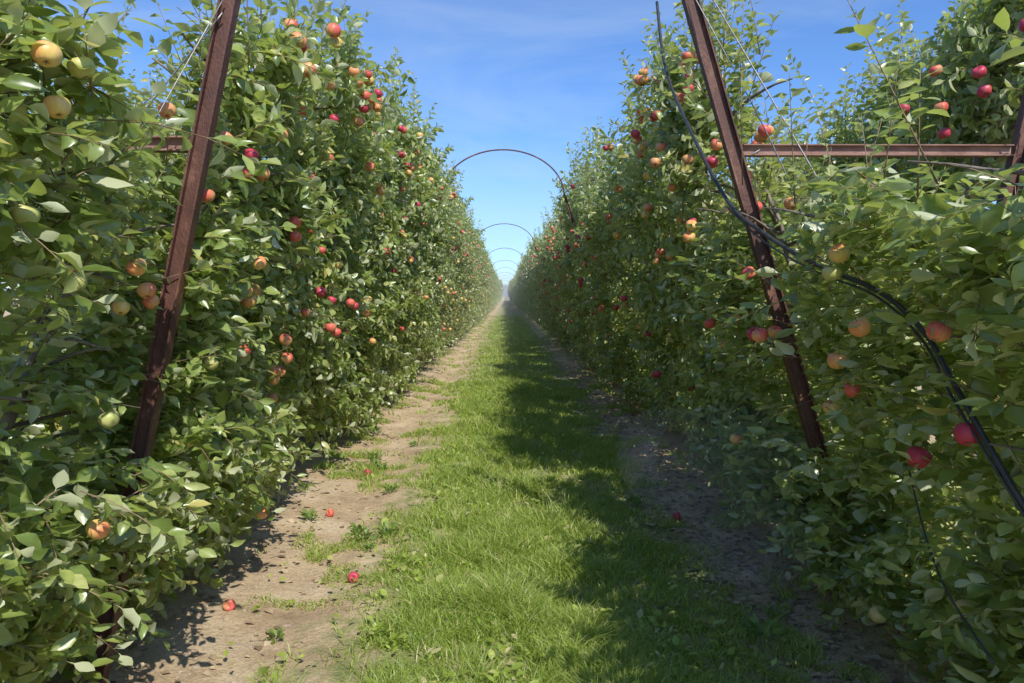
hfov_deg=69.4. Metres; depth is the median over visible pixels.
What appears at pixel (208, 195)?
apple
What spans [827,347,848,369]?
apple
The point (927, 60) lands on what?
apple tree
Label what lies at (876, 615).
apple
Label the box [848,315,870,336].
apple
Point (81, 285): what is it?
apple
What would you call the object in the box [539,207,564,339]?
apple tree
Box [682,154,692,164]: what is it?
apple
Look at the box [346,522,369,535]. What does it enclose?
weed plant
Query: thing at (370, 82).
apple
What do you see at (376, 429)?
weed plant
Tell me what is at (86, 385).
apple tree
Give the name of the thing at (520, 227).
trellis arch
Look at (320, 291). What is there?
apple
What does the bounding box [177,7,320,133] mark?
trellis wire
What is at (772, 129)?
apple
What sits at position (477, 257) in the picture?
apple tree
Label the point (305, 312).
apple
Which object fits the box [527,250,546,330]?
apple tree
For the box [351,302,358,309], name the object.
apple
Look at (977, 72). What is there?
apple
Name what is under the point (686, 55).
apple
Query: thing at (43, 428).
apple tree
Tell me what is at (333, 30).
apple
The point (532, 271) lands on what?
apple tree
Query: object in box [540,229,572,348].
apple tree
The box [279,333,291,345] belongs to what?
apple
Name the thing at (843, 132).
apple tree
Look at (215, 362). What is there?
apple
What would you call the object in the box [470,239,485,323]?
apple tree
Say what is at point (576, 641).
grass
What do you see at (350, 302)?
apple
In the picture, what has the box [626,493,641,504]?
weed plant
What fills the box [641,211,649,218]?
apple
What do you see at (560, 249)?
apple tree
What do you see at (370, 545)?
weed plant
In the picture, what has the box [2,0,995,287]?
sky
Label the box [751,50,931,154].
guy wire
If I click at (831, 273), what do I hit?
apple
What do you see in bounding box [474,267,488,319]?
apple tree
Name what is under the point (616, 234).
apple
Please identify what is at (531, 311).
apple tree
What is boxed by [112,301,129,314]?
apple
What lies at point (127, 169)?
guy wire
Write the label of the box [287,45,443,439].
apple tree
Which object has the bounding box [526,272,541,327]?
apple tree
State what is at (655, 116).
apple
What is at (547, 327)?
apple tree
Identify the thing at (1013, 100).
apple tree
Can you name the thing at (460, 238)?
apple tree
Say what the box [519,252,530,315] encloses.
apple tree
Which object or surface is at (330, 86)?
apple
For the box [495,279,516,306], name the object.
orchard rows
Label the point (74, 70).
apple
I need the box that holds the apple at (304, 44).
[299,37,306,48]
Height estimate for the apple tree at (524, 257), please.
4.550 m
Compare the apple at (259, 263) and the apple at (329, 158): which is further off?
the apple at (329, 158)
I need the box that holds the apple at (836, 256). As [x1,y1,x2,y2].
[828,241,849,262]
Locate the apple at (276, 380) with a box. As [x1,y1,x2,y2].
[268,374,279,384]
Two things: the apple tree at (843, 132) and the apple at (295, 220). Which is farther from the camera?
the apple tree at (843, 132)
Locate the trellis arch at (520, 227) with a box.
[481,223,540,264]
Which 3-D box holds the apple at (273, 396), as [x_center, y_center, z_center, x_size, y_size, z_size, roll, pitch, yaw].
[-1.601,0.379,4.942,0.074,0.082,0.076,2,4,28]
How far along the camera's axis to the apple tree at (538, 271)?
24.18 m
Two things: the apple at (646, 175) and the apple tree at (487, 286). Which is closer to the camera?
the apple at (646, 175)
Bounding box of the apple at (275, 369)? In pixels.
[268,365,280,375]
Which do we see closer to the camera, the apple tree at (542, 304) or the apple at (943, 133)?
the apple at (943, 133)
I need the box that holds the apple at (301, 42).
[291,32,303,46]
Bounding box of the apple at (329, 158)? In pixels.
[323,153,333,160]
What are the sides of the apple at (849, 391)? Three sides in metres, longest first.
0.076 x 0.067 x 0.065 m
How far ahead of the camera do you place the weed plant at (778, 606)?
3.70 m
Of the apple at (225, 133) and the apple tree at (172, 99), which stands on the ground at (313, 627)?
the apple tree at (172, 99)
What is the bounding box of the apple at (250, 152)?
[244,147,258,158]
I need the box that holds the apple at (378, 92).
[374,89,382,97]
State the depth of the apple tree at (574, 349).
18.05 m
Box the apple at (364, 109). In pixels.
[358,105,368,112]
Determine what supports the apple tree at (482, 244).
on the ground at (313, 627)
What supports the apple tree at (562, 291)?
on the ground at (313, 627)
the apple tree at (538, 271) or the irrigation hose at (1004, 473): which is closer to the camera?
the irrigation hose at (1004, 473)
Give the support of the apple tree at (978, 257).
on the ground at (313, 627)
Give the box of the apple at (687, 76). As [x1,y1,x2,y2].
[684,70,694,78]
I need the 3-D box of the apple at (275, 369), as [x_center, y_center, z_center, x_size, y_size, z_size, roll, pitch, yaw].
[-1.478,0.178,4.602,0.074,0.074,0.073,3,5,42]
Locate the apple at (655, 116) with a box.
[653,110,662,118]
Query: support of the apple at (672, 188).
hanging from the apple tree at (698, 187)
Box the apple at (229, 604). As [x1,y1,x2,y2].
[223,599,235,610]
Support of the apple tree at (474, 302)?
on the ground at (313, 627)
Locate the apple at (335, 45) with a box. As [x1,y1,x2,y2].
[332,34,342,47]
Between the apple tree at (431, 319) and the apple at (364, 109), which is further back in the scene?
the apple tree at (431, 319)
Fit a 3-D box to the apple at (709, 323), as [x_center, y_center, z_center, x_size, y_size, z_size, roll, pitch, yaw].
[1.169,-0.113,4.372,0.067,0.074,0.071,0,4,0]
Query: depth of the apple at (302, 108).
3.80 m
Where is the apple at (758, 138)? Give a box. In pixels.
[754,129,767,142]
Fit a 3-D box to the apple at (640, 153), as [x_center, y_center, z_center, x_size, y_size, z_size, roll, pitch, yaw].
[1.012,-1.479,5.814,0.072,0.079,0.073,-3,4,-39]
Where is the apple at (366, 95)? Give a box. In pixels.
[360,91,369,99]
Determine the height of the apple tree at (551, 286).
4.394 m
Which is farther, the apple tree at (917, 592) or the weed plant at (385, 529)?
the weed plant at (385, 529)
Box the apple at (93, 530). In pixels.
[85,519,109,538]
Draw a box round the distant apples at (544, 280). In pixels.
[442,222,580,341]
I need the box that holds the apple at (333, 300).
[327,296,336,304]
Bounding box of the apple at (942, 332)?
[926,317,951,341]
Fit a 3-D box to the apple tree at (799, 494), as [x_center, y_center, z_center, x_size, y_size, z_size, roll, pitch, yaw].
[1.826,0.035,3.862,1.965,2.732,2.000,0,4,0]
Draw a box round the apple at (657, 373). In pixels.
[654,370,661,376]
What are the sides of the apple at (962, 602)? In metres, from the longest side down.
0.076 x 0.068 x 0.065 m
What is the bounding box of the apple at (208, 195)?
[202,189,214,202]
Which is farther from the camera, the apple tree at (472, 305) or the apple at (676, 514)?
the apple tree at (472, 305)
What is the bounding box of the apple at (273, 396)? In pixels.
[267,393,277,403]
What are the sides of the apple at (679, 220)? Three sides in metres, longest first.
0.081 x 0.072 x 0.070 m
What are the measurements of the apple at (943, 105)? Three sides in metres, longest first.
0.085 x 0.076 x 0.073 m
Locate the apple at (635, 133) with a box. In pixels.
[631,127,639,137]
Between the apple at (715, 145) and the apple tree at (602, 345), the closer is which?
the apple at (715, 145)
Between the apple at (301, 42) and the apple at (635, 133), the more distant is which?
the apple at (635, 133)
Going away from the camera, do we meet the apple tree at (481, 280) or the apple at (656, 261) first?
the apple at (656, 261)
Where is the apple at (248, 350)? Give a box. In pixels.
[238,345,250,357]
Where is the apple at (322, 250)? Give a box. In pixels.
[318,246,325,253]
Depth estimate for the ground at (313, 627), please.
4.33 m
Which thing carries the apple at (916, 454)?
hanging from the apple tree at (917, 592)
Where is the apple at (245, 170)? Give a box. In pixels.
[242,167,254,178]
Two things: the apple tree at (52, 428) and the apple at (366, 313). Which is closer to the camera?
the apple tree at (52, 428)
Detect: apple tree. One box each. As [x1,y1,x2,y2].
[0,0,281,682]
[0,0,286,682]
[0,200,85,489]
[1,12,153,450]
[23,0,349,657]
[29,2,174,284]
[128,22,310,416]
[144,0,400,541]
[233,1,408,463]
[263,20,424,457]
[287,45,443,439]
[317,73,444,424]
[360,84,454,396]
[380,167,459,374]
[381,116,460,390]
[401,170,464,370]
[409,152,459,369]
[415,156,468,369]
[421,165,473,364]
[422,204,471,360]
[434,209,475,355]
[442,214,479,350]
[443,208,477,347]
[446,214,480,345]
[452,207,485,340]
[455,230,480,337]
[461,220,484,331]
[462,226,481,330]
[463,251,480,333]
[463,254,482,335]
[469,252,485,331]
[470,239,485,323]
[470,249,490,326]
[471,235,489,324]
[472,259,488,324]
[474,267,487,321]
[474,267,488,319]
[475,259,488,325]
[475,265,490,323]
[481,258,491,314]
[481,272,492,318]
[482,254,493,314]
[487,271,495,308]
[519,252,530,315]
[520,253,532,318]
[520,269,532,319]
[520,272,538,324]
[522,237,537,315]
[522,268,535,315]
[523,271,536,323]
[524,245,539,322]
[526,259,542,328]
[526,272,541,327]
[527,226,545,330]
[527,233,545,326]
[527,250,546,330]
[530,227,558,337]
[530,267,547,331]
[531,231,549,334]
[531,250,557,339]
[531,256,552,339]
[532,222,571,350]
[535,211,561,338]
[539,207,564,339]
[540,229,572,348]
[541,190,575,347]
[544,196,585,359]
[545,197,576,352]
[548,206,591,367]
[549,142,607,378]
[550,230,602,363]
[560,142,625,383]
[564,116,654,397]
[570,146,671,425]
[571,155,655,403]
[590,80,717,431]
[591,35,716,438]
[609,1,812,499]
[614,0,898,528]
[657,53,988,631]
[720,20,1023,682]
[733,95,819,209]
[753,99,841,286]
[776,26,928,303]
[810,0,985,418]
[812,0,1023,682]
[837,0,1023,440]
[918,62,1023,528]
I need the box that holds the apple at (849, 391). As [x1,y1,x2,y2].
[844,382,861,396]
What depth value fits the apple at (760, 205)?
3.74 m
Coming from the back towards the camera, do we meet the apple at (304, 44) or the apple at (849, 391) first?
the apple at (304, 44)
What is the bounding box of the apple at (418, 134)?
[416,132,422,138]
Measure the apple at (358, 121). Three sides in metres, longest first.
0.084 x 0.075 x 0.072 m
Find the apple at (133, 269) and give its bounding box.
[125,255,146,275]
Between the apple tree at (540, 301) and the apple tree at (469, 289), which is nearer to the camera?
the apple tree at (469, 289)
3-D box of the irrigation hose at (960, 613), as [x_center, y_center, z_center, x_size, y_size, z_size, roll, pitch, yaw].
[1.403,0.702,2.439,0.060,0.406,0.661,1,4,8]
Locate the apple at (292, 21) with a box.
[284,18,297,29]
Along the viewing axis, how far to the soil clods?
4.00 m
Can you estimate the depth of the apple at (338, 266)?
5.38 m
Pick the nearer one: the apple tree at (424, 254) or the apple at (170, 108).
the apple at (170, 108)
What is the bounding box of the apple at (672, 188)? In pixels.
[667,181,676,191]
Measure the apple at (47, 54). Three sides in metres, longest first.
0.070 x 0.062 x 0.060 m
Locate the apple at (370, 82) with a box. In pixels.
[363,77,373,85]
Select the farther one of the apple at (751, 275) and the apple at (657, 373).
the apple at (657, 373)
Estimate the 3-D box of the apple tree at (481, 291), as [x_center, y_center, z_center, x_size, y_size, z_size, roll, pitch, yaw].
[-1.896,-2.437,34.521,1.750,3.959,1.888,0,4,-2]
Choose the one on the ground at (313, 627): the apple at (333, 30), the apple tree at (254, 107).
the apple tree at (254, 107)
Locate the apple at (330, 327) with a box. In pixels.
[325,321,335,331]
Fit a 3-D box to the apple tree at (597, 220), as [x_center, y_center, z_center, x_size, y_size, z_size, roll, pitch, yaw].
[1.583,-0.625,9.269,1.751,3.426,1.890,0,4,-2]
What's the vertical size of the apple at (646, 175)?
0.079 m
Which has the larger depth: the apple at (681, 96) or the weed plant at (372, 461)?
the weed plant at (372, 461)
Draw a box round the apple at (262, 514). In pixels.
[256,506,267,518]
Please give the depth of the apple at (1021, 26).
3.83 m
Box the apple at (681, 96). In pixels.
[677,92,684,102]
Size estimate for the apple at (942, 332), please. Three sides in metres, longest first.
0.074 x 0.066 x 0.063 m
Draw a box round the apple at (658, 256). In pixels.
[655,250,663,258]
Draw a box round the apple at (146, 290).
[136,280,156,298]
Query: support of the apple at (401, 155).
hanging from the apple tree at (355, 175)
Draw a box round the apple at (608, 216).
[605,213,611,219]
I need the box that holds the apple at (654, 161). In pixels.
[650,157,660,166]
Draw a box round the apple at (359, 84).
[353,79,363,87]
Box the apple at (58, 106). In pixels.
[42,90,71,118]
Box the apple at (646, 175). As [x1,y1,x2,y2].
[643,171,653,179]
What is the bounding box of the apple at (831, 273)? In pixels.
[822,260,841,280]
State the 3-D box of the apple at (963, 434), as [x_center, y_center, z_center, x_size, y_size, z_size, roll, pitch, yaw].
[1.323,0.261,2.147,0.073,0.086,0.076,-8,-36,45]
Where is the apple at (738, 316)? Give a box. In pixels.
[728,312,740,325]
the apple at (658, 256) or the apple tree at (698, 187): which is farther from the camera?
the apple at (658, 256)
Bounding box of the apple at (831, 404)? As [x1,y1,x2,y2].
[822,396,840,412]
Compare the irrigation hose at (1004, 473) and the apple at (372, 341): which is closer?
the irrigation hose at (1004, 473)
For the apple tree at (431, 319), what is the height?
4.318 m
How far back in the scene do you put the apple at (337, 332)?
5.04 m
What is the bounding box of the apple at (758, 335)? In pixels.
[751,328,767,342]
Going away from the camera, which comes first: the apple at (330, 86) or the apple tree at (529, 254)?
the apple at (330, 86)
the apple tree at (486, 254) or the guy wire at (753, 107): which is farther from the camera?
the apple tree at (486, 254)
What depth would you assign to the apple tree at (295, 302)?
4.80 m
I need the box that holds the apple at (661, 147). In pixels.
[656,143,666,151]
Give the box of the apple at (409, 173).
[405,169,411,175]
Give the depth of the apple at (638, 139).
5.55 m
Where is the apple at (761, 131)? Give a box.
[757,122,770,136]
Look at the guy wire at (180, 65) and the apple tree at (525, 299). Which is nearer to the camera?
the guy wire at (180, 65)
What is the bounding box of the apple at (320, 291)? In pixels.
[315,286,325,296]
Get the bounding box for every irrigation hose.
[655,1,1023,510]
[726,206,1023,516]
[908,471,994,662]
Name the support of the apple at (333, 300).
hanging from the apple tree at (355, 175)
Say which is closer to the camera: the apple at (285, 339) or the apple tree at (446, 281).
the apple at (285, 339)
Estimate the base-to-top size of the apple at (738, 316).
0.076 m
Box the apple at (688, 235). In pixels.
[683,230,694,242]
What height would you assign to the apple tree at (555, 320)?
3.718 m
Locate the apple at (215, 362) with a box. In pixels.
[203,356,218,369]
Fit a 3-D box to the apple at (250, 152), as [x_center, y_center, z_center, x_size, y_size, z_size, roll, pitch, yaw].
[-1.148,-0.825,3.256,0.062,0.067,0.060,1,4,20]
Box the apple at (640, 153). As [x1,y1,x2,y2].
[637,149,643,157]
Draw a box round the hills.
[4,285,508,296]
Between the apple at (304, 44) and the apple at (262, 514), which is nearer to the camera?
the apple at (304, 44)
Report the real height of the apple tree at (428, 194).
4.385 m
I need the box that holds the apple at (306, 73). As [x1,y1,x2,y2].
[303,62,316,77]
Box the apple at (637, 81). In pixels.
[635,74,642,85]
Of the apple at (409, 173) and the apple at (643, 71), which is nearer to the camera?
the apple at (643, 71)
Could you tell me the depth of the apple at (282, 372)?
4.67 m
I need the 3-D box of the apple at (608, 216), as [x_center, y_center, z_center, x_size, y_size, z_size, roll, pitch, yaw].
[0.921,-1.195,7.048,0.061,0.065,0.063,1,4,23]
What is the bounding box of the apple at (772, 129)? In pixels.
[766,122,773,136]
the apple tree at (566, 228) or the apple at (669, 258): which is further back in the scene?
the apple tree at (566, 228)
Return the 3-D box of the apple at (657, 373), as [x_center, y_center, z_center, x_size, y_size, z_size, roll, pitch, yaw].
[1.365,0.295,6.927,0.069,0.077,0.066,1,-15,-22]
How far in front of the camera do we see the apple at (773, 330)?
3.72 m
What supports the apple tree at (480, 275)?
on the ground at (313, 627)
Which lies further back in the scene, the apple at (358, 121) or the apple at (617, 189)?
the apple at (617, 189)
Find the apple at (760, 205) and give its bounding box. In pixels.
[757,200,762,210]
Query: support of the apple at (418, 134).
hanging from the apple tree at (389, 307)
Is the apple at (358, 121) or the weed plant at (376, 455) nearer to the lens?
the apple at (358, 121)
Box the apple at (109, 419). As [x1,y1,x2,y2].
[98,407,119,427]
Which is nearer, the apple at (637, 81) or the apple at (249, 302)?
the apple at (249, 302)
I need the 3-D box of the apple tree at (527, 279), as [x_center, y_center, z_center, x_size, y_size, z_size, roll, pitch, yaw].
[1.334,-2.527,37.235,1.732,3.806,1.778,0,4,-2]
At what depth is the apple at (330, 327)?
4.96 m
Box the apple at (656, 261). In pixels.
[652,258,660,264]
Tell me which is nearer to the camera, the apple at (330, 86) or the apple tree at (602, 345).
the apple at (330, 86)
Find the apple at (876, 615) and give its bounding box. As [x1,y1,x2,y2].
[869,605,886,622]
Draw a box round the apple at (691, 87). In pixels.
[682,84,693,92]
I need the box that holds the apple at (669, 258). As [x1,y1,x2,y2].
[666,252,674,260]
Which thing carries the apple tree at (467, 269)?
on the ground at (313, 627)
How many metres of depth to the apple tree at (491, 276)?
48.49 m
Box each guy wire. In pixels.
[1,0,222,391]
[78,13,222,193]
[696,0,847,335]
[713,0,885,309]
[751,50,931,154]
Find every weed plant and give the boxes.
[264,627,284,643]
[298,508,318,521]
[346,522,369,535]
[356,527,376,540]
[364,542,375,551]
[367,450,382,458]
[368,456,381,465]
[370,425,381,433]
[374,520,395,538]
[377,462,388,468]
[382,481,398,493]
[536,573,549,582]
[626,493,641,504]
[738,613,781,641]
[763,601,790,619]
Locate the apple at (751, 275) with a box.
[741,265,755,279]
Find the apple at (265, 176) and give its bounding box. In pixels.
[256,168,269,180]
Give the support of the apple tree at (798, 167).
on the ground at (313, 627)
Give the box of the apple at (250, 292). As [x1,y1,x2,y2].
[238,287,252,298]
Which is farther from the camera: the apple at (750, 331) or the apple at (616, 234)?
the apple at (616, 234)
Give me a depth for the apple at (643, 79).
5.24 m
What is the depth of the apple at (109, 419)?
2.39 m
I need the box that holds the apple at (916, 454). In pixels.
[906,442,932,467]
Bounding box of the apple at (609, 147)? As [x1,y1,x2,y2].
[607,143,613,150]
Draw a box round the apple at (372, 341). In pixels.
[369,338,376,343]
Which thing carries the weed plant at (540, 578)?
on the ground at (313, 627)
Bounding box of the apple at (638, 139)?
[632,136,641,144]
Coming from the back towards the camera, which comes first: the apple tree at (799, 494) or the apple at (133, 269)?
the apple tree at (799, 494)
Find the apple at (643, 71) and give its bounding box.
[638,67,647,74]
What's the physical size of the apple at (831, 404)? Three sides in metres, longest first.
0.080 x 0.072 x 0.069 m
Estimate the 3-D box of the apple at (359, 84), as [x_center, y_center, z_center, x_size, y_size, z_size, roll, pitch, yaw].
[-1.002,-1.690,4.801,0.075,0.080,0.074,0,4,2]
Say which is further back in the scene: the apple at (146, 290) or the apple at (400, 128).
the apple at (400, 128)
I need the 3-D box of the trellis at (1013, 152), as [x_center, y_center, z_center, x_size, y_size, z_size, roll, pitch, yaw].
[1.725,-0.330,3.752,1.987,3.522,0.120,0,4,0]
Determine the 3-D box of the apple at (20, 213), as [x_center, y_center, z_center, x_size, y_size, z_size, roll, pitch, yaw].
[-1.194,-0.321,1.815,0.067,0.075,0.064,14,1,-18]
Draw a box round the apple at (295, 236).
[289,229,301,241]
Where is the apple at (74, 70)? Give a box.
[66,49,94,78]
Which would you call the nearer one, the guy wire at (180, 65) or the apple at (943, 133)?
the guy wire at (180, 65)
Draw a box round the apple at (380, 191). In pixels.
[376,188,384,195]
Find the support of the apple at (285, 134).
hanging from the apple tree at (254, 107)
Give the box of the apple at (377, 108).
[373,103,381,111]
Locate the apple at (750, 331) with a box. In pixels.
[747,325,759,341]
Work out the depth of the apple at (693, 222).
4.47 m
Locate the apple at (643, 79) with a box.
[639,75,648,83]
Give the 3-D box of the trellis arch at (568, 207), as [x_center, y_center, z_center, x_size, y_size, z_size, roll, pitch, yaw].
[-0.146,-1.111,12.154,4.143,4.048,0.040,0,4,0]
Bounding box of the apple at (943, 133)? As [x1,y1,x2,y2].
[937,125,950,138]
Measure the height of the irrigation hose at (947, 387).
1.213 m
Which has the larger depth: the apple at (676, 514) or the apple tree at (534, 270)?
the apple tree at (534, 270)
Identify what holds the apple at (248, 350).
hanging from the apple tree at (254, 107)
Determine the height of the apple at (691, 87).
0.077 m
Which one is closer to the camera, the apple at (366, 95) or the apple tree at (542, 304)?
the apple at (366, 95)
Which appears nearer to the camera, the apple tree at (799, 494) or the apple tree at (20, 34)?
the apple tree at (20, 34)
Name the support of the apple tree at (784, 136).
on the ground at (313, 627)
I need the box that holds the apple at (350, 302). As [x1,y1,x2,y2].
[346,297,354,306]
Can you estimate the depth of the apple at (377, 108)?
5.09 m
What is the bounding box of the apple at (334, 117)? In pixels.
[329,114,338,121]
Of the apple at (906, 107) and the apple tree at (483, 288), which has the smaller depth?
the apple at (906, 107)
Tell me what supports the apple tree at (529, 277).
on the ground at (313, 627)
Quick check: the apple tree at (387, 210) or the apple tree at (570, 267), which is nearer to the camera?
the apple tree at (387, 210)
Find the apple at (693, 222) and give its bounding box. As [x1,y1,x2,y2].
[686,219,696,230]
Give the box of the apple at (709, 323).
[704,317,715,328]
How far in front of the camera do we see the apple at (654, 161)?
4.96 m
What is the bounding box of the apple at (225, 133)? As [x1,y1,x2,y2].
[219,129,232,144]
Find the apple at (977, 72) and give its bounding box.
[971,65,986,78]
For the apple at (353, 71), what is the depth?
4.71 m
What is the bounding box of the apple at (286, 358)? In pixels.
[281,350,292,362]
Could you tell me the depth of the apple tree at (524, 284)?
44.87 m
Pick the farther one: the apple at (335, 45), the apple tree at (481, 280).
the apple tree at (481, 280)
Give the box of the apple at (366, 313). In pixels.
[362,310,369,316]
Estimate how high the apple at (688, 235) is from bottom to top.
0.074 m
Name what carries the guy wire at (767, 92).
attached to the trellis at (1013, 152)
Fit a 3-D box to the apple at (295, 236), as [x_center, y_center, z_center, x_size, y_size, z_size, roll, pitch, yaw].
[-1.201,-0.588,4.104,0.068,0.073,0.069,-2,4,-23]
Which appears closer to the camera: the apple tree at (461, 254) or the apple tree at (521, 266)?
the apple tree at (461, 254)
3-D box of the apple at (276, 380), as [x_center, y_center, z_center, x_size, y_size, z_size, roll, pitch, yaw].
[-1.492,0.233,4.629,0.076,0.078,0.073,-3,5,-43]
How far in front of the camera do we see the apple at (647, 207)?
6.00 m
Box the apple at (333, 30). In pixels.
[326,22,340,37]
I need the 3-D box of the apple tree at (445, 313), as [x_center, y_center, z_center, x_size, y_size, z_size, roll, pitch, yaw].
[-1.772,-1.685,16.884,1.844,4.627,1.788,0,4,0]
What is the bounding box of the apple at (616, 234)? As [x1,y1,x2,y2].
[613,231,619,237]
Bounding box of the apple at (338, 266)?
[335,261,342,268]
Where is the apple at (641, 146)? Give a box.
[639,139,647,149]
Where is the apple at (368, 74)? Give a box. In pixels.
[363,67,371,78]
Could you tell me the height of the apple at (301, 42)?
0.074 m
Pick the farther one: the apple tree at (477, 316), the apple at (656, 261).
the apple tree at (477, 316)
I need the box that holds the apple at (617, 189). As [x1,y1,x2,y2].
[615,186,622,191]
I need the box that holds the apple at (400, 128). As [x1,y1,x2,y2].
[397,125,403,131]
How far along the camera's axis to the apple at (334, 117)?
4.79 m
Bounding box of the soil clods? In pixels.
[111,383,906,682]
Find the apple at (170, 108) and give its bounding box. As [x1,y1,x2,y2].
[158,99,176,118]
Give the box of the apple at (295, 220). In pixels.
[289,216,300,227]
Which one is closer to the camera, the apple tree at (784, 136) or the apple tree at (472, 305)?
the apple tree at (784, 136)
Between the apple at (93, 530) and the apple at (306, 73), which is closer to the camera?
the apple at (93, 530)
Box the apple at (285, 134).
[275,130,287,141]
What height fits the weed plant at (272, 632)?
0.072 m
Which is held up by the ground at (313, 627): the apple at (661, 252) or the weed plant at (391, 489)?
the weed plant at (391, 489)
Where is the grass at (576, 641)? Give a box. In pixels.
[204,315,910,682]
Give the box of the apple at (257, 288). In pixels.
[251,279,259,292]
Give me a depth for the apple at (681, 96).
4.72 m
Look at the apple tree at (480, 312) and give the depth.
40.00 m
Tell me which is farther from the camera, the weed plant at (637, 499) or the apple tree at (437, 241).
the apple tree at (437, 241)
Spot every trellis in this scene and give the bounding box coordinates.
[85,0,240,682]
[681,0,1023,603]
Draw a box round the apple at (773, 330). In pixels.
[768,324,781,337]
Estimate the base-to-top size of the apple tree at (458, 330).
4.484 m
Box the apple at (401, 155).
[398,150,405,157]
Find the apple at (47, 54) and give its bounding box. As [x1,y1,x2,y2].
[31,40,62,67]
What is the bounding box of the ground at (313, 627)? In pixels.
[3,297,1014,682]
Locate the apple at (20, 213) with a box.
[9,202,40,224]
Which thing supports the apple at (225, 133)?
hanging from the apple tree at (254, 107)
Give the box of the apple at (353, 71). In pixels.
[348,66,359,76]
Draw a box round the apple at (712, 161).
[706,154,717,166]
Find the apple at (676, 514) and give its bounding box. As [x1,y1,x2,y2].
[671,511,680,519]
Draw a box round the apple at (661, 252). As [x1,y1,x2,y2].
[656,248,664,254]
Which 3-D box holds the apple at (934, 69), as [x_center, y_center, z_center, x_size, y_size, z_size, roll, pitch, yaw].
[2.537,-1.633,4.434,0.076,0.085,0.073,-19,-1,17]
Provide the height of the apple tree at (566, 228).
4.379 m
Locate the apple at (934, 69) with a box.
[928,63,942,76]
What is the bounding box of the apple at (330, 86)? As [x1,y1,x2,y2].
[324,80,334,89]
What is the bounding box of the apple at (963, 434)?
[953,419,980,445]
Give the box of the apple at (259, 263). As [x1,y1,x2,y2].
[251,254,266,269]
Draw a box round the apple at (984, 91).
[976,84,991,97]
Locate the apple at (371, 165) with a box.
[365,162,374,171]
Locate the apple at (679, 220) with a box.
[676,217,683,223]
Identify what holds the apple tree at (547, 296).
on the ground at (313, 627)
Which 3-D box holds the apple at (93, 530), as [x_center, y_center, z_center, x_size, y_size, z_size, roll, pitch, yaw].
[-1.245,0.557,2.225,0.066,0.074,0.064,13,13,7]
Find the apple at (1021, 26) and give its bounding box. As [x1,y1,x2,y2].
[1018,19,1023,31]
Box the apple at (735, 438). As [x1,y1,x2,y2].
[730,434,741,444]
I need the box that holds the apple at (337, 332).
[331,326,341,336]
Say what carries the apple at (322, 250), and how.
hanging from the apple tree at (295, 302)
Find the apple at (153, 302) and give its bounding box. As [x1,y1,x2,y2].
[142,295,159,308]
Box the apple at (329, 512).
[326,508,333,516]
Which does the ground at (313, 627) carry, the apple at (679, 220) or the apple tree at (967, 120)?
the apple tree at (967, 120)
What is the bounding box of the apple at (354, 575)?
[348,572,358,582]
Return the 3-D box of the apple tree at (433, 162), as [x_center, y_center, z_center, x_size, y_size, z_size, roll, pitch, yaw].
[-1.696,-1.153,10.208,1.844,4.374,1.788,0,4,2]
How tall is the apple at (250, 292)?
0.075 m
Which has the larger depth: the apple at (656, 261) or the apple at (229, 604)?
the apple at (656, 261)
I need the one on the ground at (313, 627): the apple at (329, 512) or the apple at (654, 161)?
the apple at (329, 512)
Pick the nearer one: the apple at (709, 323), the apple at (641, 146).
the apple at (709, 323)
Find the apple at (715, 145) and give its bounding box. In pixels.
[710,139,722,150]
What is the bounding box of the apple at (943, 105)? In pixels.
[933,98,948,110]
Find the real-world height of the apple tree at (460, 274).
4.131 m
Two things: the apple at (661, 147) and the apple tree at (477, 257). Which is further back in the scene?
the apple tree at (477, 257)
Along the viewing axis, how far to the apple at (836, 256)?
2.43 m
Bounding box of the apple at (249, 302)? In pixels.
[241,295,256,307]
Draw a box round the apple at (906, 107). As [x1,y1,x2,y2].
[898,104,909,113]
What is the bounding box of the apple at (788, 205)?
[784,196,798,209]
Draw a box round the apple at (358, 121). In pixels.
[353,116,363,126]
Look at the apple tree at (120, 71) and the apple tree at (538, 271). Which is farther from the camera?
the apple tree at (538, 271)
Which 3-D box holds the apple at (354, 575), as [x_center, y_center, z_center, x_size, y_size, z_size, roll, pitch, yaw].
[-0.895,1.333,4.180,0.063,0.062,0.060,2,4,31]
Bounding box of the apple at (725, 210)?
[722,207,731,217]
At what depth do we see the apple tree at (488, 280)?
46.22 m
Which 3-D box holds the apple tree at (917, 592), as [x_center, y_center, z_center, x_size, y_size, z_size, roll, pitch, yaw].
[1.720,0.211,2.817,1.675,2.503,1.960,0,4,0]
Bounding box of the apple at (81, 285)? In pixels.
[62,271,86,291]
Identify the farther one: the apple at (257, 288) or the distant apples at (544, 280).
the distant apples at (544, 280)
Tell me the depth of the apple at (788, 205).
3.60 m
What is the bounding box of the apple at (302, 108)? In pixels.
[297,104,306,115]
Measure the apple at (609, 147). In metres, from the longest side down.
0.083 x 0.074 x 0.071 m
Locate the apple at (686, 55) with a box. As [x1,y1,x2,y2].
[681,49,691,59]
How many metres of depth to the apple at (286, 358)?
4.22 m
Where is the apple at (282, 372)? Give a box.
[278,366,285,376]
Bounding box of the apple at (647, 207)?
[643,204,651,211]
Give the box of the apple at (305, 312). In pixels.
[301,308,310,316]
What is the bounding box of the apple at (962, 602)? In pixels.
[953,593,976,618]
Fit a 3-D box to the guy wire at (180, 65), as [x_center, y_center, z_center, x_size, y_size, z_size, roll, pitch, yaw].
[-1.405,-0.879,2.824,0.648,0.714,0.007,0,4,6]
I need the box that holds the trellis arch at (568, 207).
[438,149,620,379]
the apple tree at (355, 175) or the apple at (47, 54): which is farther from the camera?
the apple tree at (355, 175)
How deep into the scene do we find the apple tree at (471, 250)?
20.15 m
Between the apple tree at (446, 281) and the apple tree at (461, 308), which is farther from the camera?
the apple tree at (461, 308)

